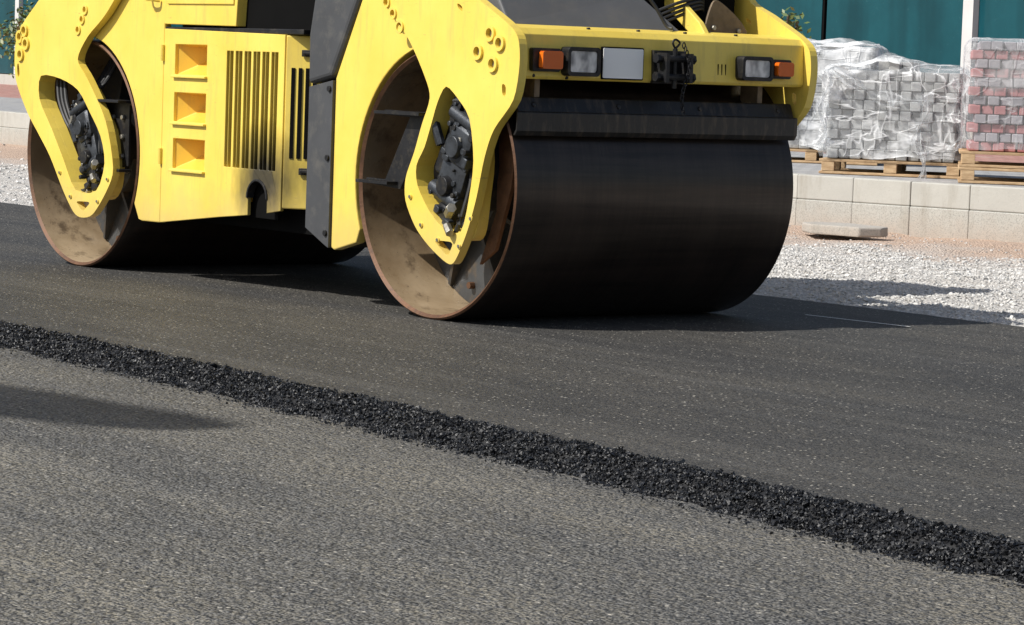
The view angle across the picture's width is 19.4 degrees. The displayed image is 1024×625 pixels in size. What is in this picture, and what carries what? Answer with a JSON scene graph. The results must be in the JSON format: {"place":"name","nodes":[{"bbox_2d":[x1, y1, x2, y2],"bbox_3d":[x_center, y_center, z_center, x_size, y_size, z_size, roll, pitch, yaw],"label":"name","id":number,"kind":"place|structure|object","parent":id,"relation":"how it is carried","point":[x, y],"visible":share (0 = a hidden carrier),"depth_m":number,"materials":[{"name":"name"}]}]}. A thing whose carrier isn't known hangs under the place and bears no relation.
{"place":"outdoors","nodes":[
{"label":"outdoors","id":0,"kind":"place"},
{"bbox_2d":[0,346,1023,624],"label":"road","id":1,"kind":"structure","parent":0,"point":[126,500],"depth_m":7.52,"materials":[{"name":"grey asphalt"}]},
{"bbox_2d":[0,202,1023,581],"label":"fresh asphalt road","id":2,"kind":"structure","parent":0,"point":[922,416],"depth_m":11.44,"materials":[{"name":"grey asphalt"}]},
{"bbox_2d":[15,0,817,319],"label":"road roller","id":3,"kind":"object","parent":2,"relation":"on","point":[487,158],"visible":1,"depth_m":13.68,"materials":[{"name":"metal"}]},
{"bbox_2d":[160,29,287,221],"bbox_3d":[-1.381,-0.897,14.721,0.157,0.977,1.122,-2,6,-37],"label":"side door","id":4,"kind":"structure","parent":3,"relation":"in","point":[215,149],"depth_m":14.68,"materials":[{"name":"yellow paint"}]},
{"bbox_2d":[0,320,1023,587],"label":"loose asphalt aggregate","id":5,"kind":"object","parent":2,"relation":"on","point":[792,496],"visible":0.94,"depth_m":8.92,"materials":[{"name":"stone"}]},
{"bbox_2d":[812,315,910,326],"bbox_3d":[1.615,0.037,14.034,0.015,0.001,0.653,-2,6,-41],"label":"chalk marking","id":6,"kind":"object","parent":2,"relation":"on","point":[864,321],"visible":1,"depth_m":13.99,"materials":[{"name":"white paint"}]},
{"bbox_2d":[0,143,1023,326],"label":"gravel verge","id":7,"kind":"structure","parent":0,"point":[948,248],"depth_m":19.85,"materials":[{"name":"beige gravel"}]},
{"bbox_2d":[802,222,887,237],"bbox_3d":[2.429,-0.607,21.892,0.494,0.070,0.754,-2,6,-37],"label":"concrete slab","id":8,"kind":"object","parent":7,"relation":"on","point":[843,229],"depth_m":21.69,"materials":[{"name":"beige concrete"}]},
{"bbox_2d":[0,84,1023,186],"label":"pavement","id":9,"kind":"structure","parent":0,"point":[11,98],"depth_m":26.04,"materials":[{"name":"grey concrete"}]},
{"bbox_2d":[0,0,27,67],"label":"shrub","id":10,"kind":"object","parent":9,"relation":"on","point":[5,32],"visible":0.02,"depth_m":62.69,"materials":[{"name":"green plant"}]},
{"bbox_2d":[0,2,97,78],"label":"shrub","id":11,"kind":"object","parent":9,"relation":"on","point":[19,22],"depth_m":59.73,"materials":[{"name":"green plant"}]},
{"bbox_2d":[0,0,1023,140],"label":"office building","id":12,"kind":"structure","parent":9,"relation":"on","point":[944,32],"depth_m":40.06,"materials":[{"name":"teal glass"}]},
{"bbox_2d":[0,0,14,73],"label":"window","id":13,"kind":"structure","parent":12,"relation":"in","point":[7,6],"depth_m":65.82,"materials":[{"name":"teal glass"}]},
{"bbox_2d":[14,0,22,73],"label":"window frame","id":14,"kind":"structure","parent":12,"relation":"in","point":[17,2],"depth_m":65.04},
{"bbox_2d":[23,0,38,18],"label":"window","id":15,"kind":"structure","parent":12,"relation":"in","point":[24,1],"depth_m":64.79,"materials":[{"name":"teal glass"}]},
{"bbox_2d":[171,24,182,26],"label":"window","id":16,"kind":"structure","parent":12,"relation":"in","point":[172,25],"depth_m":58.73,"materials":[{"name":"teal glass"}]},
{"bbox_2d":[756,0,822,45],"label":"window","id":17,"kind":"structure","parent":12,"relation":"in","point":[812,10],"depth_m":42.00,"materials":[{"name":"teal glass"}]},
{"bbox_2d":[821,0,826,44],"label":"window frame","id":18,"kind":"structure","parent":12,"relation":"in","point":[824,18],"depth_m":41.62,"materials":[{"name":"black metal"}]},
{"bbox_2d":[826,0,962,81],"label":"window","id":19,"kind":"structure","parent":12,"relation":"in","point":[928,31],"depth_m":40.15,"materials":[{"name":"teal glass"}]},
{"bbox_2d":[959,0,978,123],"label":"window frame","id":20,"kind":"structure","parent":12,"relation":"in","point":[970,19],"depth_m":38.96,"materials":[{"name":"white metal"}]},
{"bbox_2d":[975,0,1023,86],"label":"window","id":21,"kind":"structure","parent":12,"relation":"in","point":[999,20],"depth_m":38.56,"materials":[{"name":"teal glass"}]},
{"bbox_2d":[781,7,810,38],"bbox_3d":[2.974,-2.579,32.722,0.543,1.520,0.583,2,5,3],"label":"sapling","id":22,"kind":"object","parent":9,"relation":"on","point":[797,27],"visible":0.09,"depth_m":32.68,"materials":[{"name":"green plant"}]},
{"bbox_2d":[788,38,888,165],"bbox_3d":[2.739,-1.914,26.922,1.283,1.114,1.242,3,5,9],"label":"paver pallet","id":23,"kind":"object","parent":9,"relation":"on","point":[810,125],"visible":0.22,"depth_m":26.39,"materials":[{"name":"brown wood"}]},
{"bbox_2d":[813,54,973,178],"bbox_3d":[3.071,-1.547,23.979,1.238,1.060,1.204,3,5,11],"label":"paver pallet","id":24,"kind":"object","parent":9,"relation":"on","point":[894,121],"visible":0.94,"depth_m":23.54,"materials":[{"name":"grey concrete"}]},
{"bbox_2d":[957,41,1023,184],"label":"paver pallet","id":25,"kind":"object","parent":9,"relation":"on","point":[996,125],"visible":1,"depth_m":22.54,"materials":[{"name":"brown wood"}]},
{"label":"ground","id":26,"kind":"structure","parent":0,"visible":0},
{"bbox_2d":[0,111,1023,242],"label":"kerb","id":27,"kind":"structure","parent":26,"relation":"on","point":[938,210],"depth_m":22.46,"materials":[{"name":"concrete"}]}
]}

